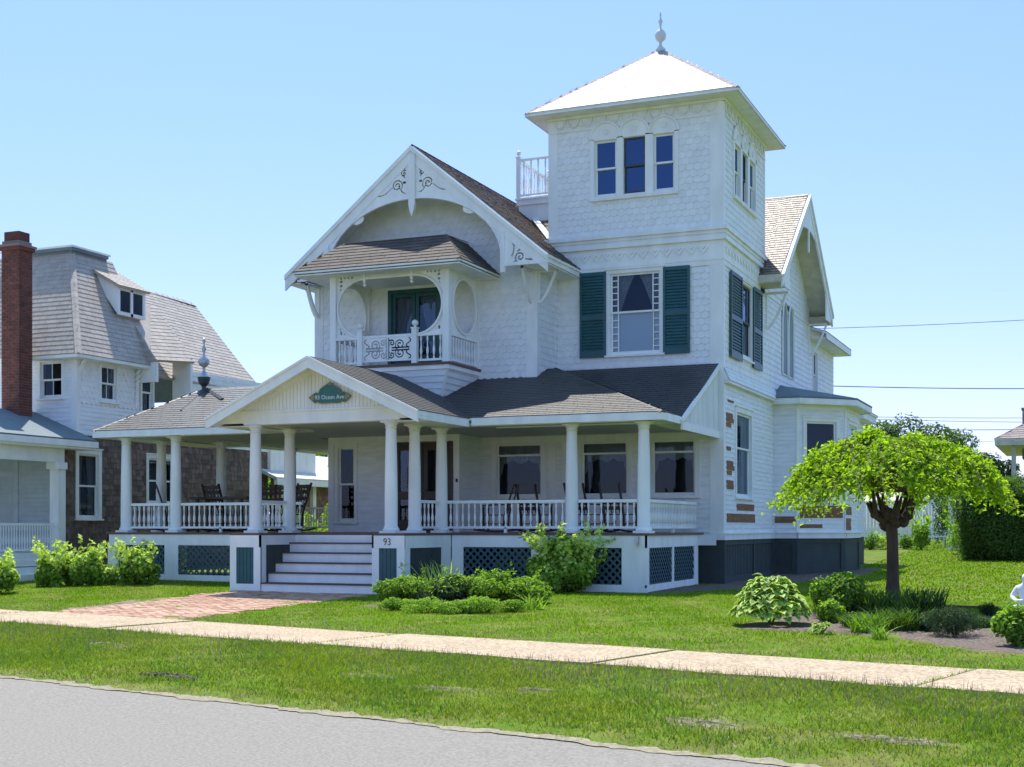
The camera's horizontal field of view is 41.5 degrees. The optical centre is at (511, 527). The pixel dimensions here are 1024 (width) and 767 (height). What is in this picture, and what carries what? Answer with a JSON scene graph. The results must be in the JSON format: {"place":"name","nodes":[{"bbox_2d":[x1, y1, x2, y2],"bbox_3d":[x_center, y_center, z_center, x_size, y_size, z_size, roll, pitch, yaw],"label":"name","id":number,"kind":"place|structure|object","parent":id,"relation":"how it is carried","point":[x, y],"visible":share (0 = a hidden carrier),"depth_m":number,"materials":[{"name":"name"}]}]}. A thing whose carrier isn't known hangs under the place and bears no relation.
{"place":"outdoors","nodes":[
{"label":"outdoors","id":0,"kind":"place"},
{"bbox_2d":[52,590,376,618],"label":"brick path","id":1,"kind":"structure","parent":0,"point":[203,604],"depth_m":25.52,"materials":[{"name":"brick"}]},
{"bbox_2d":[0,678,788,766],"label":"road","id":2,"kind":"structure","parent":0,"point":[47,724],"depth_m":10.11,"materials":[{"name":"asphalt"}]},
{"bbox_2d":[0,675,820,766],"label":"road edge sand","id":3,"kind":"structure","parent":2,"relation":"on","point":[764,760],"depth_m":10.61,"materials":[{"name":"sand"}]},
{"bbox_2d":[0,528,1023,766],"bbox_3d":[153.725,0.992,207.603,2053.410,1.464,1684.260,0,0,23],"label":"ground","id":4,"kind":"structure","parent":0,"point":[875,555],"depth_m":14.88,"materials":[{"name":"plant"}]},
{"bbox_2d":[0,547,20,592],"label":"hydrangea bush","id":5,"kind":"object","parent":4,"relation":"on","point":[10,576],"visible":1,"depth_m":29.32,"materials":[{"name":"green plant"}]},
{"bbox_2d":[31,535,72,586],"bbox_3d":[-10.688,0.789,31.441,1.049,1.230,1.156,0,0,-5],"label":"hydrangea bush","id":6,"kind":"object","parent":4,"relation":"on","point":[52,570],"visible":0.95,"depth_m":31.29,"materials":[{"name":"green plant"}]},
{"bbox_2d":[63,534,113,585],"bbox_3d":[-9.861,0.769,31.508,1.153,1.254,0.904,0,0,-19],"label":"hydrangea bush","id":7,"kind":"object","parent":4,"relation":"on","point":[82,570],"visible":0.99,"depth_m":31.32,"materials":[{"name":"green plant"}]},
{"bbox_2d":[94,563,121,584],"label":"hydrangea bush","id":8,"kind":"object","parent":4,"relation":"on","point":[111,574],"visible":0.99,"depth_m":31.40,"materials":[{"name":"green plant"}]},
{"bbox_2d":[59,599,159,610],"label":"path edge dirt","id":9,"kind":"structure","parent":4,"relation":"on","point":[122,602],"depth_m":25.74,"materials":[{"name":"soil"}]},
{"bbox_2d":[111,535,161,583],"bbox_3d":[-8.777,0.766,31.509,1.214,1.202,1.015,0,0,23],"label":"hydrangea bush","id":10,"kind":"object","parent":4,"relation":"on","point":[137,566],"visible":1,"depth_m":31.34,"materials":[{"name":"green plant"}]},
{"bbox_2d":[0,231,327,581],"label":"neighbor house","id":11,"kind":"structure","parent":4,"relation":"on","point":[91,341],"depth_m":37.28,"materials":[{"name":"white paint"}]},
{"bbox_2d":[35,360,64,400],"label":"window","id":12,"kind":"structure","parent":11,"relation":"in","point":[51,376],"depth_m":36.85,"materials":[{"name":"white paint"}]},
{"bbox_2d":[75,449,103,520],"bbox_3d":[-11.731,-1.172,36.864,0.595,1.965,1.100,0,0,23],"label":"window","id":13,"kind":"structure","parent":11,"relation":"in","point":[88,464],"depth_m":37.12,"materials":[{"name":"white paint"}]},
{"bbox_2d":[98,363,120,404],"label":"window","id":14,"kind":"structure","parent":11,"relation":"in","point":[108,374],"depth_m":37.84,"materials":[{"name":"white paint"}]},
{"bbox_2d":[139,382,154,411],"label":"window","id":15,"kind":"structure","parent":11,"relation":"in","point":[146,390],"depth_m":39.31,"materials":[{"name":"white paint"}]},
{"bbox_2d":[145,453,170,502],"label":"window","id":16,"kind":"structure","parent":11,"relation":"in","point":[151,458],"depth_m":40.07,"materials":[{"name":"white paint"}]},
{"bbox_2d":[139,671,197,679],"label":"bare soil","id":17,"kind":"structure","parent":4,"relation":"on","point":[168,673],"depth_m":14.16,"materials":[{"name":"brown soil"}]},
{"bbox_2d":[280,503,327,531],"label":"garden shrub","id":18,"kind":"object","parent":4,"relation":"on","point":[321,529],"visible":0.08,"depth_m":43.64,"materials":[{"name":"green plant"}]},
{"bbox_2d":[376,597,413,609],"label":"border plant","id":19,"kind":"object","parent":4,"relation":"on","point":[391,603],"visible":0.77,"depth_m":23.62,"materials":[{"name":"green plant"}]},
{"bbox_2d":[399,596,448,612],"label":"border plant","id":20,"kind":"object","parent":4,"relation":"on","point":[432,606],"visible":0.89,"depth_m":22.86,"materials":[{"name":"green plant"}]},
{"bbox_2d":[404,559,459,581],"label":"daylily clump","id":21,"kind":"object","parent":4,"relation":"on","point":[432,571],"visible":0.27,"depth_m":27.25,"materials":[{"name":"green plant"}]},
{"bbox_2d":[358,599,532,609],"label":"flower border soil","id":22,"kind":"structure","parent":4,"relation":"on","point":[374,605],"depth_m":24.71,"materials":[{"name":"brown soil"}]},
{"bbox_2d":[369,562,440,601],"bbox_3d":[-1.933,1.063,25.573,1.219,0.793,1.521,0,0,23],"label":"perennial mound","id":23,"kind":"object","parent":22,"relation":"on","point":[401,587],"visible":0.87,"depth_m":25.25,"materials":[{"name":"green plant"}]},
{"bbox_2d":[412,564,479,601],"bbox_3d":[-1.124,1.069,25.261,1.330,0.773,1.156,0,0,23],"label":"perennial mound","id":24,"kind":"object","parent":22,"relation":"on","point":[449,587],"visible":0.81,"depth_m":25.01,"materials":[{"name":"green plant"}]},
{"bbox_2d":[462,566,522,601],"bbox_3d":[-0.391,1.071,25.188,1.239,0.758,1.286,0,0,-45],"label":"perennial mound","id":25,"kind":"object","parent":22,"relation":"on","point":[490,585],"visible":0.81,"depth_m":24.84,"materials":[{"name":"green plant"}]},
{"bbox_2d":[496,561,553,604],"bbox_3d":[0.277,1.027,25.008,1.095,0.834,1.346,0,0,23],"label":"perennial mound","id":26,"kind":"object","parent":22,"relation":"on","point":[527,587],"visible":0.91,"depth_m":24.73,"materials":[{"name":"green plant"}]},
{"bbox_2d":[418,685,473,690],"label":"bare soil","id":27,"kind":"structure","parent":4,"relation":"on","point":[447,688],"depth_m":12.89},
{"bbox_2d":[439,599,482,614],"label":"border plant","id":28,"kind":"object","parent":4,"relation":"on","point":[457,607],"visible":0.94,"depth_m":22.53,"materials":[{"name":"green plant"}]},
{"bbox_2d":[463,595,503,612],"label":"border plant","id":29,"kind":"object","parent":4,"relation":"on","point":[487,603],"visible":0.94,"depth_m":22.60,"materials":[{"name":"green plant"}]},
{"bbox_2d":[92,10,877,593],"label":"victorian house","id":30,"kind":"structure","parent":4,"relation":"on","point":[634,298],"depth_m":32.90,"materials":[{"name":"white paint"}]},
{"bbox_2d":[150,484,195,530],"bbox_3d":[-8.636,-0.500,34.579,1.184,1.211,0.653,0,0,-13],"label":"rocking chair","id":31,"kind":"object","parent":30,"relation":"on","point":[166,514],"visible":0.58,"depth_m":34.25,"materials":[{"name":"brown wood"}]},
{"bbox_2d":[189,496,248,531],"bbox_3d":[-7.161,-0.320,33.675,1.700,0.880,0.600,0,0,23],"label":"porch table","id":32,"kind":"object","parent":30,"relation":"on","point":[208,499],"visible":0.5,"depth_m":33.69,"materials":[{"name":"brown wood"}]},
{"bbox_2d":[199,484,247,531],"bbox_3d":[-7.394,-0.500,34.562,0.653,1.211,1.184,0,0,31],"label":"rocking chair","id":33,"kind":"object","parent":30,"relation":"on","point":[217,492],"visible":0.75,"depth_m":34.30,"materials":[{"name":"brown wood"}]},
{"bbox_2d":[262,485,275,529],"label":"rocking chair","id":34,"kind":"object","parent":30,"relation":"on","point":[267,489],"visible":0.12,"depth_m":35.45,"materials":[{"name":"brown wood"}]},
{"bbox_2d":[265,484,296,531],"bbox_3d":[-5.839,-0.500,34.279,0.653,1.211,1.184,0,0,9],"label":"rocking chair","id":35,"kind":"object","parent":30,"relation":"on","point":[280,492],"visible":0.16,"depth_m":34.63,"materials":[{"name":"brown wood"}]},
{"bbox_2d":[264,482,316,531],"bbox_3d":[-5.457,-0.500,33.136,1.184,1.211,0.653,0,0,-44],"label":"rocking chair","id":36,"kind":"object","parent":30,"relation":"on","point":[301,491],"visible":0.45,"depth_m":33.21,"materials":[{"name":"brown wood"}]},
{"bbox_2d":[308,382,350,403],"bbox_3d":[-3.872,-2.864,28.704,1.040,0.452,0.041,0,0,23],"label":"house sign","id":37,"kind":"object","parent":30,"relation":"attached to","point":[329,392],"visible":1,"depth_m":28.69,"materials":[{"name":"wood"}]},
{"bbox_2d":[333,442,357,523],"bbox_3d":[-4.140,-1.127,34.677,0.700,2.075,0.595,0,0,23],"label":"window","id":38,"kind":"structure","parent":30,"relation":"in","point":[346,452],"depth_m":34.60,"materials":[{"name":"white paint"}]},
{"bbox_2d":[381,284,441,364],"bbox_3d":[-2.286,-4.960,34.131,1.820,2.220,0.950,0,0,23],"label":"balcony door","id":39,"kind":"structure","parent":30,"relation":"in","point":[400,306],"depth_m":33.94,"materials":[{"name":"teal paint"}]},
{"bbox_2d":[397,441,452,530],"bbox_3d":[-2.066,-1.010,34.035,1.700,2.220,0.955,0,0,23],"label":"entry door","id":40,"kind":"structure","parent":30,"relation":"in","point":[427,449],"depth_m":33.84,"materials":[{"name":"brown wood"}]},
{"bbox_2d":[473,483,523,531],"bbox_3d":[-0.309,-0.459,31.680,1.107,1.132,0.610,0,0,-13],"label":"porch chair","id":41,"kind":"object","parent":30,"relation":"on","point":[508,509],"visible":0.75,"depth_m":31.49,"materials":[{"name":"brown wood"}]},
{"bbox_2d":[494,547,530,577],"bbox_3d":[0.192,0.810,30.173,1.230,1.179,1.293,0,0,23],"label":"lattice panel","id":42,"kind":"object","parent":30,"relation":"attached to","point":[515,562],"visible":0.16,"depth_m":29.97,"materials":[{"name":"green wood"}]},
{"bbox_2d":[490,436,546,499],"bbox_3d":[0.294,-1.487,34.424,1.540,1.575,0.795,0,0,23],"label":"window","id":43,"kind":"structure","parent":30,"relation":"in","point":[524,464],"depth_m":34.38,"materials":[{"name":"white paint"}]},
{"bbox_2d":[515,484,556,531],"bbox_3d":[0.521,-0.459,31.440,0.610,1.132,1.107,0,0,-29],"label":"porch chair","id":44,"kind":"object","parent":30,"relation":"on","point":[527,508],"visible":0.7,"depth_m":31.51,"materials":[{"name":"brown wood"}]},
{"bbox_2d":[563,483,607,531],"bbox_3d":[1.636,-0.459,30.746,0.610,1.132,1.107,0,0,-31],"label":"porch chair","id":45,"kind":"object","parent":30,"relation":"on","point":[585,507],"visible":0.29,"depth_m":30.93,"materials":[{"name":"brown wood"}]},
{"bbox_2d":[592,139,616,199],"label":"window","id":46,"kind":"structure","parent":30,"relation":"in","point":[605,150],"depth_m":33.93,"materials":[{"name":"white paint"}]},
{"bbox_2d":[577,434,632,498],"bbox_3d":[2.393,-1.487,33.533,1.500,1.575,0.795,0,0,23],"label":"window","id":47,"kind":"structure","parent":30,"relation":"in","point":[608,463],"depth_m":33.49,"materials":[{"name":"white paint"}]},
{"bbox_2d":[598,482,636,531],"bbox_3d":[2.386,-0.459,30.325,0.610,1.132,1.107,0,0,-26],"label":"porch chair","id":48,"kind":"object","parent":30,"relation":"on","point":[604,508],"visible":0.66,"depth_m":30.45,"materials":[{"name":"brown wood"}]},
{"bbox_2d":[621,135,645,196],"bbox_3d":[3.145,-8.820,33.323,0.650,1.500,0.995,0,0,23],"label":"window","id":49,"kind":"structure","parent":30,"relation":"in","point":[633,147],"depth_m":33.64,"materials":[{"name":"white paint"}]},
{"bbox_2d":[604,264,664,357],"bbox_3d":[3.085,-5.258,33.131,1.530,2.175,0.595,0,0,23],"label":"window","id":50,"kind":"structure","parent":30,"relation":"in","point":[634,295],"depth_m":33.11,"materials":[{"name":"white paint"}]},
{"bbox_2d":[651,132,674,193],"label":"window","id":51,"kind":"structure","parent":30,"relation":"in","point":[663,144],"depth_m":33.35,"materials":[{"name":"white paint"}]},
{"bbox_2d":[649,433,700,498],"bbox_3d":[4.013,-1.487,32.846,1.380,1.575,0.795,0,0,23],"label":"window","id":52,"kind":"structure","parent":30,"relation":"in","point":[674,463],"depth_m":32.80,"materials":[{"name":"white paint"}]},
{"bbox_2d":[735,145,742,201],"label":"window","id":53,"kind":"structure","parent":30,"relation":"in","point":[737,151],"depth_m":33.55,"materials":[{"name":"white paint"}]},
{"bbox_2d":[735,404,754,499],"bbox_3d":[5.623,-1.857,34.061,0.595,2.315,1.920,0,0,23],"label":"window","id":54,"kind":"structure","parent":30,"relation":"in","point":[743,415],"depth_m":34.69,"materials":[{"name":"white paint"}]},
{"bbox_2d":[743,153,749,208],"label":"window","id":55,"kind":"structure","parent":30,"relation":"in","point":[744,156],"depth_m":34.27,"materials":[{"name":"white paint"}]},
{"bbox_2d":[740,279,754,363],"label":"window","id":56,"kind":"structure","parent":30,"relation":"in","point":[747,287],"depth_m":34.72,"materials":[{"name":"white paint"}]},
{"bbox_2d":[750,161,757,216],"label":"window","id":57,"kind":"structure","parent":30,"relation":"in","point":[752,167],"depth_m":35.07,"materials":[{"name":"white paint"}]},
{"bbox_2d":[781,301,793,379],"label":"gothic window","id":58,"kind":"structure","parent":30,"relation":"in","point":[787,322],"depth_m":38.88,"materials":[{"name":"white paint"}]},
{"bbox_2d":[812,349,817,391],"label":"window","id":59,"kind":"structure","parent":30,"relation":"in","point":[815,356],"depth_m":43.20,"materials":[{"name":"white paint"}]},
{"bbox_2d":[802,416,840,500],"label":"window","id":60,"kind":"structure","parent":30,"relation":"in","point":[821,430],"depth_m":37.73,"materials":[{"name":"white paint"}]},
{"bbox_2d":[847,419,858,498],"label":"window","id":61,"kind":"structure","parent":30,"relation":"in","point":[852,424],"depth_m":38.96,"materials":[{"name":"white paint"}]},
{"bbox_2d":[818,320,1019,328],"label":"utility wire","id":62,"kind":"object","parent":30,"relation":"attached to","point":[916,325],"visible":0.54,"depth_m":77.99,"materials":[{"name":"black metal"}]},
{"bbox_2d":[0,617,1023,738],"bbox_3d":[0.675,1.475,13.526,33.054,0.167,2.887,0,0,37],"label":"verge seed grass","id":63,"kind":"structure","parent":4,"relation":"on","point":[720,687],"depth_m":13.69,"materials":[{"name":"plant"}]},
{"bbox_2d":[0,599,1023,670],"bbox_3d":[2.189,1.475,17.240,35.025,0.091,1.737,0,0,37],"label":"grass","id":64,"kind":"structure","parent":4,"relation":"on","point":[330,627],"depth_m":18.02,"materials":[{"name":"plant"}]},
{"bbox_2d":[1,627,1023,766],"bbox_3d":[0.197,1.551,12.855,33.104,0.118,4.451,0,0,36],"label":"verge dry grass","id":65,"kind":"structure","parent":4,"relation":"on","point":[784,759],"depth_m":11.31,"materials":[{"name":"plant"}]},
{"bbox_2d":[498,599,528,611],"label":"border plant","id":66,"kind":"object","parent":4,"relation":"on","point":[514,605],"visible":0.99,"depth_m":22.87,"materials":[{"name":"green plant"}]},
{"bbox_2d":[515,593,552,609],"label":"daylily clump","id":67,"kind":"object","parent":4,"relation":"on","point":[539,604],"visible":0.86,"depth_m":23.38,"materials":[{"name":"green plant"}]},
{"bbox_2d":[518,513,614,592],"bbox_3d":[1.087,0.550,28.455,2.068,1.707,2.052,0,0,23],"label":"hydrangea bush","id":68,"kind":"object","parent":4,"relation":"on","point":[566,564],"visible":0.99,"depth_m":28.02,"materials":[{"name":"green plant"}]},
{"bbox_2d":[665,717,746,728],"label":"bare soil","id":69,"kind":"structure","parent":4,"relation":"on","point":[688,721],"depth_m":10.69,"materials":[{"name":"soil"}]},
{"bbox_2d":[603,568,881,593],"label":"foundation dirt","id":70,"kind":"structure","parent":4,"relation":"on","point":[791,577],"depth_m":32.48,"materials":[{"name":"brown soil"}]},
{"bbox_2d":[807,621,835,634],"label":"hosta plant","id":71,"kind":"object","parent":4,"relation":"on","point":[824,626],"visible":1,"depth_m":18.43,"materials":[{"name":"green plant"}]},
{"bbox_2d":[864,530,879,549],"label":"fence plant","id":72,"kind":"object","parent":4,"relation":"on","point":[869,543],"visible":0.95,"depth_m":53.83,"materials":[{"name":"green plant"}]},
{"bbox_2d":[862,624,897,639],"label":"daylily clump","id":73,"kind":"object","parent":4,"relation":"on","point":[880,633],"visible":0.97,"depth_m":17.60,"materials":[{"name":"green plant"}]},
{"bbox_2d":[875,531,886,549],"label":"fence plant","id":74,"kind":"object","parent":4,"relation":"on","point":[882,543],"visible":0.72,"depth_m":53.83,"materials":[{"name":"green plant"}]},
{"bbox_2d":[739,612,1023,653],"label":"planting bed","id":75,"kind":"object","parent":4,"relation":"on","point":[983,639],"visible":0.43,"depth_m":18.02,"materials":[{"name":"brown soil"}]},
{"bbox_2d":[728,573,812,624],"bbox_3d":[3.797,1.061,19.928,1.232,0.778,1.277,0,0,23],"label":"hosta plant","id":76,"kind":"object","parent":75,"relation":"on","point":[760,589],"visible":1,"depth_m":19.61,"materials":[{"name":"green plant"}]},
{"bbox_2d":[816,598,845,622],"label":"leafy shrub","id":77,"kind":"object","parent":75,"relation":"on","point":[825,610],"visible":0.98,"depth_m":20.04,"materials":[{"name":"green plant"}]},
{"bbox_2d":[808,571,866,615],"bbox_3d":[5.090,1.061,21.002,0.880,0.775,1.006,0,0,23],"label":"peony bush","id":78,"kind":"object","parent":75,"relation":"on","point":[843,588],"visible":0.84,"depth_m":20.76,"materials":[{"name":"green plant"}]},
{"bbox_2d":[836,611,868,627],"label":"ground cover","id":79,"kind":"object","parent":75,"relation":"on","point":[842,622],"visible":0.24,"depth_m":19.27,"materials":[{"name":"green plant"}]},
{"bbox_2d":[831,610,894,632],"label":"daylily clump","id":80,"kind":"object","parent":75,"relation":"on","point":[864,619],"visible":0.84,"depth_m":18.49,"materials":[{"name":"green plant"}]},
{"bbox_2d":[850,586,900,616],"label":"iris clump","id":81,"kind":"object","parent":75,"relation":"on","point":[870,600],"visible":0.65,"depth_m":20.59,"materials":[{"name":"green plant"}]},
{"bbox_2d":[761,425,1023,602],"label":"weeping mulberry tree","id":82,"kind":"object","parent":75,"relation":"on","point":[911,467],"visible":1,"depth_m":21.78,"materials":[{"name":"green plant"}]},
{"bbox_2d":[861,605,932,631],"bbox_3d":[5.290,1.261,18.812,1.138,0.369,1.164,0,0,-45],"label":"daylily clump","id":83,"kind":"object","parent":75,"relation":"on","point":[898,620],"visible":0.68,"depth_m":18.61,"materials":[{"name":"green plant"}]},
{"bbox_2d":[883,584,955,618],"bbox_3d":[6.136,1.137,20.360,1.116,0.560,1.253,0,0,23],"label":"iris clump","id":84,"kind":"object","parent":75,"relation":"on","point":[923,599],"visible":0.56,"depth_m":20.17,"materials":[{"name":"green plant"}]},
{"bbox_2d":[903,612,941,630],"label":"ground cover","id":85,"kind":"object","parent":75,"relation":"on","point":[925,627],"visible":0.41,"depth_m":18.62,"materials":[{"name":"green plant"}]},
{"bbox_2d":[920,602,985,635],"bbox_3d":[5.846,1.234,17.937,0.828,0.499,0.856,0,0,23],"label":"heather mound","id":86,"kind":"object","parent":75,"relation":"on","point":[957,619],"visible":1,"depth_m":17.78,"materials":[{"name":"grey plant"}]},
{"bbox_2d":[968,615,992,627],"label":"ground cover","id":87,"kind":"object","parent":75,"relation":"on","point":[984,619],"visible":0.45,"depth_m":19.02,"materials":[{"name":"green plant"}]},
{"bbox_2d":[978,601,997,615],"bbox_3d":[7.411,1.284,21.003,0.318,0.274,0.290,0,0,9],"label":"heather mound","id":88,"kind":"object","parent":75,"relation":"on","point":[988,609],"visible":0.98,"depth_m":21.00,"materials":[{"name":"green plant"}]},
{"bbox_2d":[990,596,1023,646],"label":"leafy shrub","id":89,"kind":"object","parent":75,"relation":"on","point":[1008,624],"visible":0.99,"depth_m":16.46,"materials":[{"name":"green plant"}]},
{"bbox_2d":[1010,574,1023,605],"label":"garden statue","id":90,"kind":"object","parent":75,"relation":"on","point":[1018,589],"visible":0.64,"depth_m":18.97,"materials":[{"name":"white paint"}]},
{"bbox_2d":[831,733,961,746],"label":"bare soil","id":91,"kind":"structure","parent":4,"relation":"on","point":[893,741],"depth_m":9.82,"materials":[{"name":"soil"}]},
{"bbox_2d":[898,533,913,548],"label":"fence plant","id":92,"kind":"object","parent":4,"relation":"on","point":[905,541],"visible":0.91,"depth_m":53.85,"materials":[{"name":"green plant"}]},
{"bbox_2d":[864,412,950,494],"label":"leafy tree","id":93,"kind":"object","parent":4,"relation":"on","point":[897,425],"visible":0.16,"depth_m":91.23,"materials":[{"name":"green plant"}]},
{"bbox_2d":[864,497,970,550],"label":"board fence","id":94,"kind":"object","parent":4,"relation":"on","point":[872,524],"visible":0.12,"depth_m":55.98,"materials":[{"name":"white paint"}]},
{"bbox_2d":[908,514,932,549],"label":"garden shrub","id":95,"kind":"object","parent":4,"relation":"on","point":[920,536],"visible":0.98,"depth_m":52.85,"materials":[{"name":"green plant"}]},
{"bbox_2d":[926,485,947,544],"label":"garden shrub","id":96,"kind":"object","parent":4,"relation":"on","point":[938,528],"visible":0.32,"depth_m":57.02,"materials":[{"name":"green plant"}]},
{"bbox_2d":[914,428,985,528],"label":"leafy tree","id":97,"kind":"object","parent":4,"relation":"on","point":[954,435],"visible":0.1,"depth_m":94.04,"materials":[{"name":"green plant"}]},
{"bbox_2d":[939,515,970,552],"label":"garden shrub","id":98,"kind":"object","parent":4,"relation":"on","point":[951,541],"visible":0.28,"depth_m":49.01,"materials":[{"name":"green plant"}]},
{"bbox_2d":[946,605,1007,609],"bbox_3d":[7.699,1.356,22.714,2.004,0.085,0.133,0,0,34],"label":"bed edging","id":99,"kind":"object","parent":4,"relation":"on","point":[966,606],"visible":0.19,"depth_m":22.69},
{"bbox_2d":[947,472,1023,560],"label":"clipped hedge","id":100,"kind":"object","parent":4,"relation":"on","point":[988,534],"visible":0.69,"depth_m":43.92,"materials":[{"name":"green plant"}]},
{"bbox_2d":[979,451,1021,477],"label":"leafy tree","id":101,"kind":"object","parent":4,"relation":"on","point":[1001,465],"visible":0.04,"depth_m":79.66,"materials":[{"name":"green plant"}]},
{"bbox_2d":[994,408,1023,495],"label":"house","id":102,"kind":"structure","parent":4,"relation":"on","point":[1010,443],"depth_m":48.20,"materials":[{"name":"white paint"}]},
{"bbox_2d":[0,571,1023,670],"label":"lawn grass","id":103,"kind":"structure","parent":0,"point":[542,616],"depth_m":21.48,"materials":[{"name":"plant"}]},
{"bbox_2d":[0,609,1023,695],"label":"sidewalk","id":104,"kind":"structure","parent":0,"point":[986,679],"depth_m":16.05,"materials":[{"name":"concrete"}]},
{"bbox_2d":[0,611,978,685],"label":"joint weeds","id":105,"kind":"object","parent":104,"relation":"on","point":[938,679],"visible":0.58,"depth_m":15.98,"materials":[{"name":"green plant"}]},
{"bbox_2d":[0,0,1023,527],"label":"sky","id":106,"kind":"structure","parent":0,"point":[203,147],"materials":[{"name":"blue"}]},
{"bbox_2d":[664,540,1023,602],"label":"side lawn grass","id":107,"kind":"structure","parent":0,"point":[958,563],"depth_m":35.14,"materials":[{"name":"plant"}]},
{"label":"utility pole","id":108,"kind":"object","parent":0,"visible":0},
{"bbox_2d":[835,386,1023,388],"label":"utility wire","id":109,"kind":"object","parent":108,"relation":"attached to","point":[934,388],"visible":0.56,"depth_m":79.10,"materials":[{"name":"black metal"}]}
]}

